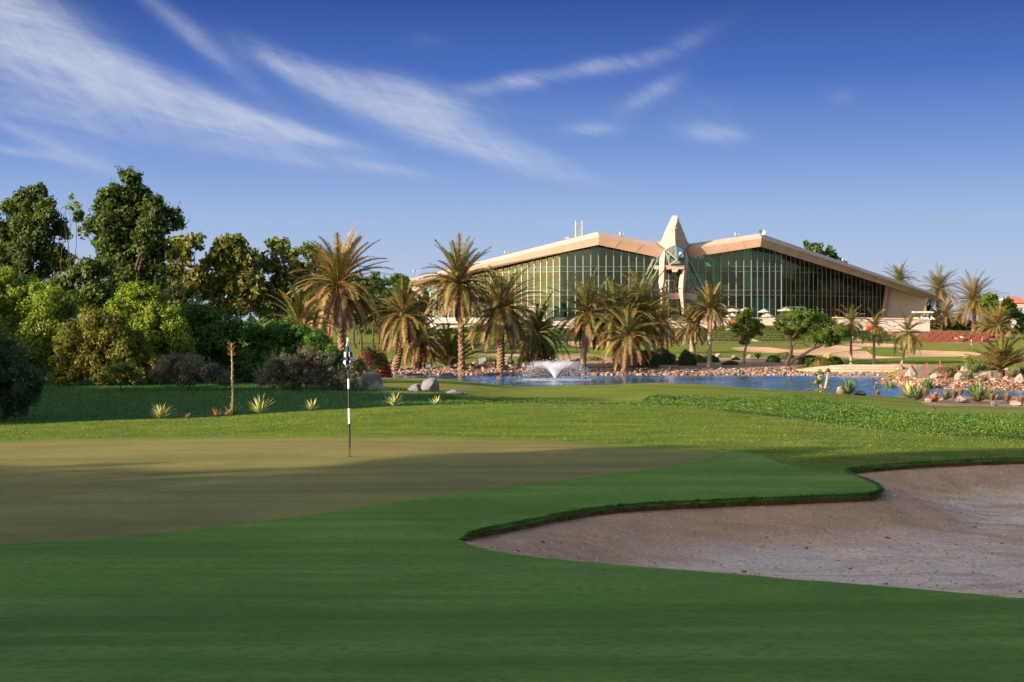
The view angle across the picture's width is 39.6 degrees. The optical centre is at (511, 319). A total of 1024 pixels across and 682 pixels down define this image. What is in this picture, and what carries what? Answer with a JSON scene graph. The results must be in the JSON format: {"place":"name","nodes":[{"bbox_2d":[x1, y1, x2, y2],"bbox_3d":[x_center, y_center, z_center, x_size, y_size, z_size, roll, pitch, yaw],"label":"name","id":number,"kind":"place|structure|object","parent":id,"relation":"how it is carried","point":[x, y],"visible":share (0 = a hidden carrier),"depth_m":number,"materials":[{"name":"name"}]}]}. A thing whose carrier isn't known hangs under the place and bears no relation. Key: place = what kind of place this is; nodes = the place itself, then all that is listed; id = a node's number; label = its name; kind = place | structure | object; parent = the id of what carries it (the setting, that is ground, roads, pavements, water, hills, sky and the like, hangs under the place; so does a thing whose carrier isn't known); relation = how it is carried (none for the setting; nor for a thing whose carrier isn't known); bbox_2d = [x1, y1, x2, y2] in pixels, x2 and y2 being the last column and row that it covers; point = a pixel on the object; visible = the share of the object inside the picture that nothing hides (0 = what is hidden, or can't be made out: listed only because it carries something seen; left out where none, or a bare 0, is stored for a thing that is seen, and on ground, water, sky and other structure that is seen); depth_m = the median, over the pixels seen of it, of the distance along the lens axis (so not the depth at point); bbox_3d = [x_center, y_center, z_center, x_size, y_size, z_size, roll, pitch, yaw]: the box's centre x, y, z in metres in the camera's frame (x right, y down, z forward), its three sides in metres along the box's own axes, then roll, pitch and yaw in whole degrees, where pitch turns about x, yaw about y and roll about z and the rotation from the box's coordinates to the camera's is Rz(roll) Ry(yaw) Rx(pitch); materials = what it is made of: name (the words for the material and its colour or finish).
{"place":"outdoors","nodes":[
{"label":"outdoors","id":0,"kind":"place"},
{"bbox_2d":[0,376,474,423],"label":"shaded hollow","id":1,"kind":"object","parent":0,"point":[70,416],"visible":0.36,"depth_m":60.91,"materials":[{"name":"green plant"}]},
{"bbox_2d":[0,316,59,420],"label":"shrub","id":2,"kind":"object","parent":1,"relation":"on","point":[14,385],"visible":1,"depth_m":49.78,"materials":[{"name":"green plant"}]},
{"bbox_2d":[0,181,78,365],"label":"broadleaf tree","id":3,"kind":"object","parent":1,"relation":"on","point":[32,213],"visible":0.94,"depth_m":91.45,"materials":[{"name":"green plant"}]},
{"bbox_2d":[0,265,82,379],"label":"shrub","id":4,"kind":"object","parent":1,"relation":"on","point":[31,305],"visible":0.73,"depth_m":75.30,"materials":[{"name":"green plant"}]},
{"bbox_2d":[60,190,79,321],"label":"slender tree","id":5,"kind":"object","parent":1,"relation":"on","point":[77,203],"visible":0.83,"depth_m":89.99,"materials":[{"name":"green plant"}]},
{"bbox_2d":[47,251,120,317],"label":"broadleaf tree","id":6,"kind":"object","parent":1,"relation":"on","point":[92,291],"visible":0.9,"depth_m":83.50,"materials":[{"name":"green plant"}]},
{"bbox_2d":[46,303,162,385],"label":"shrub","id":7,"kind":"object","parent":1,"relation":"on","point":[89,340],"visible":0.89,"depth_m":72.56,"materials":[{"name":"green plant"}]},
{"bbox_2d":[98,355,146,390],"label":"grey green shrub","id":8,"kind":"object","parent":1,"relation":"on","point":[124,367],"visible":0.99,"depth_m":67.90,"materials":[{"name":"green plant"}]},
{"bbox_2d":[72,164,188,290],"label":"broadleaf tree","id":9,"kind":"object","parent":1,"relation":"on","point":[131,226],"visible":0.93,"depth_m":87.38,"materials":[{"name":"green plant"}]},
{"bbox_2d":[104,274,205,382],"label":"shrub","id":10,"kind":"object","parent":1,"relation":"on","point":[160,324],"visible":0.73,"depth_m":75.43,"materials":[{"name":"green plant"}]},
{"bbox_2d":[148,350,235,389],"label":"dry shrub","id":11,"kind":"object","parent":1,"relation":"on","point":[191,367],"visible":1,"depth_m":68.80,"materials":[{"name":"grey plant"}]},
{"bbox_2d":[178,296,266,380],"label":"shrub","id":12,"kind":"object","parent":1,"relation":"on","point":[216,331],"visible":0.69,"depth_m":77.63,"materials":[{"name":"green plant"}]},
{"bbox_2d":[239,318,346,381],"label":"shrub","id":13,"kind":"object","parent":1,"relation":"on","point":[272,336],"visible":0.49,"depth_m":79.43,"materials":[{"name":"green plant"}]},
{"bbox_2d":[249,344,358,389],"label":"dry shrub","id":14,"kind":"object","parent":1,"relation":"on","point":[296,372],"visible":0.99,"depth_m":69.71,"materials":[{"name":"grey plant"}]},
{"bbox_2d":[358,371,383,389],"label":"boulder","id":15,"kind":"object","parent":1,"relation":"on","point":[371,380],"visible":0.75,"depth_m":71.64,"materials":[{"name":"grey stone"}]},
{"bbox_2d":[0,438,714,543],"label":"putting green","id":16,"kind":"object","parent":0,"point":[67,491],"visible":1,"depth_m":22.85,"materials":[{"name":"green plant"}]},
{"bbox_2d":[343,338,353,456],"bbox_3d":[-2.980,1.418,25.928,0.203,2.174,0.152,0,0,0],"label":"flagstick","id":17,"kind":"object","parent":16,"relation":"on","point":[348,358],"visible":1,"depth_m":25.93,"materials":[{"name":"white paint"}]},
{"bbox_2d":[0,435,724,459],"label":"green collar","id":18,"kind":"object","parent":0,"point":[717,454],"visible":0.99,"depth_m":30.09,"materials":[{"name":"green plant"}]},
{"bbox_2d":[357,377,474,393],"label":"second green","id":19,"kind":"object","parent":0,"point":[407,383],"visible":0.52,"depth_m":80.98,"materials":[{"name":"green plant"}]},
{"bbox_2d":[421,377,439,391],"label":"boulder","id":20,"kind":"object","parent":19,"relation":"on","point":[430,384],"visible":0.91,"depth_m":70.73,"materials":[{"name":"white stone"}]},
{"bbox_2d":[0,447,1023,681],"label":"green apron","id":21,"kind":"object","parent":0,"point":[408,591],"visible":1,"depth_m":11.54,"materials":[{"name":"green plant"}]},
{"bbox_2d":[0,403,1023,472],"bbox_3d":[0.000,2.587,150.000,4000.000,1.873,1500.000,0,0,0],"label":"rough mound","id":22,"kind":"object","parent":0,"point":[716,438],"visible":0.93,"depth_m":32.32,"materials":[{"name":"green plant"}]},
{"bbox_2d":[148,403,175,418],"bbox_3d":[-10.316,2.661,42.019,0.902,0.514,1.052,0,0,-38],"label":"agave","id":23,"kind":"object","parent":22,"relation":"on","point":[160,412],"visible":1,"depth_m":41.93,"materials":[{"name":"plant"}]},
{"bbox_2d":[221,340,246,415],"bbox_3d":[-8.475,1.759,42.984,0.882,2.305,0.979,0,0,0],"label":"agave","id":24,"kind":"object","parent":22,"relation":"on","point":[233,410],"visible":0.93,"depth_m":42.98,"materials":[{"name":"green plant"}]},
{"bbox_2d":[248,393,272,413],"bbox_3d":[-7.412,2.466,42.080,0.944,0.608,1.107,0,0,0],"label":"agave","id":25,"kind":"object","parent":22,"relation":"on","point":[259,408],"visible":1,"depth_m":41.91,"materials":[{"name":"plant"}]},
{"bbox_2d":[0,0,1023,320],"label":"sky","id":26,"kind":"structure","parent":0,"point":[881,133],"materials":[{"name":"blue"}]},
{"bbox_2d":[35,325,1023,415],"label":"fairway","id":27,"kind":"structure","parent":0,"point":[620,393],"depth_m":87.00,"materials":[{"name":"green plant"}]},
{"bbox_2d":[160,231,215,311],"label":"broadleaf tree","id":28,"kind":"object","parent":27,"relation":"on","point":[182,289],"visible":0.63,"depth_m":127.49,"materials":[{"name":"green plant"}]},
{"bbox_2d":[195,232,268,319],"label":"broadleaf tree","id":29,"kind":"object","parent":27,"relation":"on","point":[239,283],"visible":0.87,"depth_m":129.13,"materials":[{"name":"green plant"}]},
{"bbox_2d":[247,286,291,325],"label":"distant tree","id":30,"kind":"object","parent":27,"relation":"on","point":[263,319],"visible":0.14,"depth_m":237.67,"materials":[{"name":"green plant"}]},
{"bbox_2d":[248,235,310,322],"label":"broadleaf tree","id":31,"kind":"object","parent":27,"relation":"on","point":[280,277],"visible":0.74,"depth_m":131.85,"materials":[{"name":"green plant"}]},
{"bbox_2d":[263,281,341,345],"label":"date palm","id":32,"kind":"object","parent":27,"relation":"on","point":[300,314],"visible":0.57,"depth_m":111.46,"materials":[{"name":"green plant"}]},
{"bbox_2d":[291,241,330,326],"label":"broadleaf tree","id":33,"kind":"object","parent":27,"relation":"on","point":[302,265],"visible":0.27,"depth_m":135.55,"materials":[{"name":"green plant"}]},
{"bbox_2d":[284,224,398,357],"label":"date palm","id":34,"kind":"object","parent":27,"relation":"on","point":[340,293],"visible":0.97,"depth_m":116.88,"materials":[{"name":"green plant"}]},
{"bbox_2d":[349,357,367,376],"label":"flowering bush","id":35,"kind":"object","parent":27,"relation":"on","point":[361,368],"visible":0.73,"depth_m":91.69,"materials":[{"name":"green plant"}]},
{"bbox_2d":[349,279,383,351],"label":"dark tree","id":36,"kind":"object","parent":27,"relation":"on","point":[369,317],"visible":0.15,"depth_m":195.74,"materials":[{"name":"green plant"}]},
{"bbox_2d":[359,344,392,377],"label":"flowering bush","id":37,"kind":"object","parent":27,"relation":"on","point":[378,362],"visible":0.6,"depth_m":97.46,"materials":[{"name":"red plant"}]},
{"bbox_2d":[369,271,388,347],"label":"dark tree","id":38,"kind":"object","parent":27,"relation":"on","point":[374,276],"visible":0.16,"depth_m":218.88,"materials":[{"name":"green plant"}]},
{"bbox_2d":[372,289,413,350],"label":"dark tree","id":39,"kind":"object","parent":27,"relation":"on","point":[385,293],"visible":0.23,"depth_m":201.20,"materials":[{"name":"green plant"}]},
{"bbox_2d":[435,321,549,334],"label":"dark hedge","id":40,"kind":"object","parent":27,"relation":"on","point":[466,329],"visible":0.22,"depth_m":308.50,"materials":[{"name":"green plant"}]},
{"bbox_2d":[645,297,685,348],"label":"date palm","id":41,"kind":"object","parent":27,"relation":"on","point":[664,310],"visible":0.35,"depth_m":204.08,"materials":[{"name":"green plant"}]},
{"bbox_2d":[410,216,936,330],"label":"clubhouse","id":42,"kind":"structure","parent":27,"relation":"on","point":[757,272],"depth_m":318.75,"materials":[{"name":"green glass"}]},
{"bbox_2d":[805,357,836,366],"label":"clipped hedge","id":43,"kind":"object","parent":27,"relation":"on","point":[823,361],"visible":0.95,"depth_m":156.77,"materials":[{"name":"green plant"}]},
{"bbox_2d":[813,368,830,391],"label":"forked plant","id":44,"kind":"object","parent":27,"relation":"on","point":[819,382],"visible":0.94,"depth_m":89.94,"materials":[{"name":"beige plant"}]},
{"bbox_2d":[803,240,847,262],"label":"treetop","id":45,"kind":"object","parent":27,"relation":"on","point":[818,248],"visible":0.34,"depth_m":384.61,"materials":[{"name":"green plant"}]},
{"bbox_2d":[836,379,858,393],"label":"agave","id":46,"kind":"object","parent":27,"relation":"on","point":[848,388],"visible":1,"depth_m":88.82,"materials":[{"name":"green plant"}]},
{"bbox_2d":[837,304,869,363],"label":"coconut palm","id":47,"kind":"object","parent":27,"relation":"on","point":[851,316],"visible":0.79,"depth_m":159.69,"materials":[{"name":"green plant"}]},
{"bbox_2d":[831,351,901,358],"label":"bunker","id":48,"kind":"object","parent":27,"relation":"in","point":[861,354],"visible":0.82,"depth_m":197.76},
{"bbox_2d":[855,308,891,363],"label":"coconut palm","id":49,"kind":"object","parent":27,"relation":"on","point":[875,327],"visible":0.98,"depth_m":159.73,"materials":[{"name":"green plant"}]},
{"bbox_2d":[835,318,929,330],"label":"terrace wall","id":50,"kind":"structure","parent":27,"relation":"on","point":[924,327],"depth_m":303.00,"materials":[{"name":"white paint"}]},
{"bbox_2d":[882,258,920,285],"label":"date palm","id":51,"kind":"object","parent":27,"relation":"on","point":[898,275],"visible":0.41,"depth_m":371.08,"materials":[{"name":"green plant"}]},
{"bbox_2d":[883,308,929,363],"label":"coconut palm","id":52,"kind":"object","parent":27,"relation":"on","point":[910,335],"visible":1,"depth_m":159.50,"materials":[{"name":"green plant"}]},
{"bbox_2d":[894,380,923,397],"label":"agave","id":53,"kind":"object","parent":27,"relation":"on","point":[908,388],"visible":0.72,"depth_m":88.38,"materials":[{"name":"plant"}]},
{"bbox_2d":[915,263,962,315],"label":"date palm","id":54,"kind":"object","parent":27,"relation":"on","point":[939,290],"visible":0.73,"depth_m":358.92,"materials":[{"name":"green plant"}]},
{"bbox_2d":[899,350,980,356],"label":"bunker","id":55,"kind":"object","parent":27,"relation":"in","point":[926,353],"visible":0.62,"depth_m":209.28},
{"bbox_2d":[915,332,989,342],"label":"block wall","id":56,"kind":"structure","parent":27,"relation":"on","point":[932,337],"depth_m":284.03,"materials":[{"name":"brown brick"}]},
{"bbox_2d":[940,314,978,330],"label":"green tree","id":57,"kind":"object","parent":27,"relation":"on","point":[958,326],"visible":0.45,"depth_m":349.60,"materials":[{"name":"green plant"}]},
{"bbox_2d":[945,269,1009,331],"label":"date palm","id":58,"kind":"object","parent":27,"relation":"on","point":[972,305],"visible":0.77,"depth_m":333.74,"materials":[{"name":"green plant"}]},
{"bbox_2d":[978,290,1010,324],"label":"green tree","id":59,"kind":"object","parent":27,"relation":"on","point":[989,298],"visible":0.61,"depth_m":329.56,"materials":[{"name":"green plant"}]},
{"bbox_2d":[971,299,1022,338],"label":"date palm","id":60,"kind":"object","parent":27,"relation":"on","point":[997,318],"visible":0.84,"depth_m":299.15,"materials":[{"name":"green plant"}]},
{"bbox_2d":[1003,305,1023,332],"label":"green tree","id":61,"kind":"object","parent":27,"relation":"on","point":[1016,313],"visible":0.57,"depth_m":336.02,"materials":[{"name":"green plant"}]},
{"bbox_2d":[390,365,915,374],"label":"soil bank","id":62,"kind":"structure","parent":0,"point":[726,367],"depth_m":155.85,"materials":[{"name":"brown soil"}]},
{"bbox_2d":[361,274,443,370],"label":"date palm","id":63,"kind":"object","parent":62,"relation":"on","point":[401,326],"visible":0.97,"depth_m":149.14,"materials":[{"name":"green plant"}]},
{"bbox_2d":[387,304,456,368],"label":"date palm","id":64,"kind":"object","parent":62,"relation":"on","point":[418,359],"visible":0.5,"depth_m":152.18,"materials":[{"name":"green plant"}]},
{"bbox_2d":[411,322,491,365],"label":"bushy palm","id":65,"kind":"object","parent":62,"relation":"on","point":[447,357],"visible":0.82,"depth_m":152.09,"materials":[{"name":"green plant"}]},
{"bbox_2d":[412,233,506,370],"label":"date palm","id":66,"kind":"object","parent":62,"relation":"on","point":[454,288],"visible":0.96,"depth_m":149.03,"materials":[{"name":"green plant"}]},
{"bbox_2d":[455,264,552,371],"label":"date palm","id":67,"kind":"object","parent":62,"relation":"on","point":[503,318],"visible":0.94,"depth_m":148.90,"materials":[{"name":"green plant"}]},
{"bbox_2d":[504,291,571,366],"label":"date palm","id":68,"kind":"object","parent":62,"relation":"on","point":[535,346],"visible":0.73,"depth_m":156.92,"materials":[{"name":"green plant"}]},
{"bbox_2d":[523,344,560,365],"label":"bushy palm","id":69,"kind":"object","parent":62,"relation":"on","point":[545,356],"visible":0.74,"depth_m":156.58,"materials":[{"name":"plant"}]},
{"bbox_2d":[543,269,630,367],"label":"date palm","id":70,"kind":"object","parent":62,"relation":"on","point":[578,322],"visible":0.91,"depth_m":151.29,"materials":[{"name":"green plant"}]},
{"bbox_2d":[575,272,656,367],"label":"date palm","id":71,"kind":"object","parent":62,"relation":"on","point":[607,325],"visible":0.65,"depth_m":151.04,"materials":[{"name":"green plant"}]},
{"bbox_2d":[589,294,664,372],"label":"date palm","id":72,"kind":"object","parent":62,"relation":"on","point":[626,340],"visible":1,"depth_m":148.16,"materials":[{"name":"green plant"}]},
{"bbox_2d":[598,265,694,368],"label":"date palm","id":73,"kind":"object","parent":62,"relation":"on","point":[644,295],"visible":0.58,"depth_m":153.26,"materials":[{"name":"green plant"}]},
{"bbox_2d":[635,349,659,367],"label":"clipped shrub","id":74,"kind":"object","parent":62,"relation":"on","point":[653,361],"visible":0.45,"depth_m":155.84,"materials":[{"name":"green plant"}]},
{"bbox_2d":[392,365,904,375],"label":"shore stones","id":75,"kind":"object","parent":62,"relation":"on","point":[644,371],"visible":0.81,"depth_m":148.52,"materials":[{"name":"brown"}]},
{"bbox_2d":[680,280,739,368],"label":"date palm","id":76,"kind":"object","parent":62,"relation":"on","point":[710,304],"visible":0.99,"depth_m":153.46,"materials":[{"name":"green plant"}]},
{"bbox_2d":[771,306,852,365],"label":"acacia tree","id":77,"kind":"object","parent":62,"relation":"on","point":[818,332],"visible":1,"depth_m":155.57,"materials":[{"name":"green plant"}]},
{"bbox_2d":[797,364,946,371],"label":"retaining wall","id":78,"kind":"structure","parent":62,"relation":"on","point":[866,367],"depth_m":149.88,"materials":[{"name":"beige concrete"}]},
{"bbox_2d":[550,354,800,366],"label":"sandy bed","id":79,"kind":"object","parent":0,"point":[748,361],"visible":0.41,"depth_m":167.44,"materials":[{"name":"beige sand"}]},
{"bbox_2d":[655,347,676,364],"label":"open shrub","id":80,"kind":"object","parent":79,"relation":"on","point":[667,358],"visible":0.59,"depth_m":161.22,"materials":[{"name":"green plant"}]},
{"bbox_2d":[676,349,696,365],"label":"open shrub","id":81,"kind":"object","parent":79,"relation":"on","point":[686,358],"visible":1,"depth_m":159.70,"materials":[{"name":"green plant"}]},
{"bbox_2d":[671,303,713,354],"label":"date palm","id":82,"kind":"object","parent":79,"relation":"on","point":[693,336],"visible":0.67,"depth_m":171.51,"materials":[{"name":"green plant"}]},
{"bbox_2d":[728,307,765,363],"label":"round tree","id":83,"kind":"object","parent":79,"relation":"on","point":[744,318],"visible":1,"depth_m":162.84,"materials":[{"name":"green plant"}]},
{"bbox_2d":[393,375,1023,396],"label":"lake water","id":84,"kind":"structure","parent":0,"point":[792,382],"depth_m":132.27,"materials":[{"name":"blue liquid"}]},
{"bbox_2d":[518,359,593,380],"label":"fountain","id":85,"kind":"object","parent":84,"relation":"on","point":[556,370],"visible":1,"depth_m":135.81,"materials":[{"name":"white liquid"}]},
{"bbox_2d":[541,329,900,343],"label":"terrace soil","id":86,"kind":"structure","parent":0,"point":[734,342],"depth_m":286.04,"materials":[{"name":"brown soil"}]},
{"bbox_2d":[454,457,1023,541],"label":"turf edge","id":87,"kind":"object","parent":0,"point":[842,471],"visible":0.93,"depth_m":19.73,"materials":[{"name":"green plant"}]},
{"bbox_2d":[463,461,1023,540],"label":"soil face","id":88,"kind":"object","parent":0,"point":[624,510],"visible":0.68,"depth_m":19.74},
{"bbox_2d":[464,464,1023,597],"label":"bunker","id":89,"kind":"object","parent":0,"point":[848,553],"visible":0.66,"depth_m":18.62},
{"bbox_2d":[471,464,1023,595],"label":"sand pebbles","id":90,"kind":"object","parent":89,"relation":"on","point":[836,549],"visible":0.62,"depth_m":18.46,"materials":[{"name":"brown sand"}]},
{"bbox_2d":[468,398,1023,439],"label":"weedy bank","id":91,"kind":"structure","parent":0,"point":[962,435],"depth_m":39.73,"materials":[{"name":"green plant"}]},
{"bbox_2d":[439,393,1023,435],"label":"ground cover","id":92,"kind":"object","parent":91,"relation":"on","point":[884,416],"visible":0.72,"depth_m":45.35,"materials":[{"name":"green plant"}]},
{"bbox_2d":[732,345,861,354],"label":"bunker","id":93,"kind":"object","parent":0,"point":[822,350],"visible":0.77,"depth_m":230.89},
{"bbox_2d":[846,343,899,346],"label":"bunker","id":94,"kind":"object","parent":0,"point":[871,345],"visible":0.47,"depth_m":271.05},
{"bbox_2d":[878,330,1002,342],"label":"red slope","id":95,"kind":"structure","parent":0,"point":[992,339],"depth_m":301.91,"materials":[{"name":"soil"}]},
{"bbox_2d":[931,298,965,330],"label":"date palm","id":96,"kind":"object","parent":95,"relation":"on","point":[945,311],"visible":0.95,"depth_m":317.52,"materials":[{"name":"green plant"}]},
{"bbox_2d":[972,311,1010,336],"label":"date palm","id":97,"kind":"object","parent":95,"relation":"on","point":[985,321],"visible":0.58,"depth_m":301.48,"materials":[{"name":"green plant"}]},
{"bbox_2d":[867,395,1023,406],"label":"garden soil","id":98,"kind":"structure","parent":0,"point":[985,402],"depth_m":90.89,"materials":[{"name":"brown soil"}]},
{"bbox_2d":[966,385,988,401],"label":"agave","id":99,"kind":"object","parent":98,"relation":"on","point":[977,395],"visible":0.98,"depth_m":93.79,"materials":[{"name":"green plant"}]},
{"bbox_2d":[888,368,1023,387],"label":"peninsula soil","id":100,"kind":"structure","parent":0,"point":[923,372],"depth_m":136.09,"materials":[{"name":"brown soil"}]},
{"bbox_2d":[928,366,957,376],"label":"dry bush","id":101,"kind":"object","parent":100,"relation":"on","point":[942,370],"visible":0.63,"depth_m":128.74,"materials":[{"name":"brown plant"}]},
{"bbox_2d":[875,375,1023,389],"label":"red stones","id":102,"kind":"object","parent":100,"relation":"on","point":[990,384],"visible":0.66,"depth_m":119.79,"materials":[{"name":"brown stone"}]},
{"bbox_2d":[960,330,1023,376],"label":"bushy palm","id":103,"kind":"object","parent":100,"relation":"on","point":[1003,357],"visible":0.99,"depth_m":127.46,"materials":[{"name":"green plant"}]},
{"bbox_2d":[893,408,1023,414],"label":"tee box","id":104,"kind":"object","parent":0,"point":[974,411],"visible":0.7,"depth_m":66.60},
{"bbox_2d":[897,342,1023,354],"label":"practice green","id":105,"kind":"object","parent":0,"point":[963,347],"visible":0.54,"depth_m":249.72,"materials":[{"name":"green plant"}]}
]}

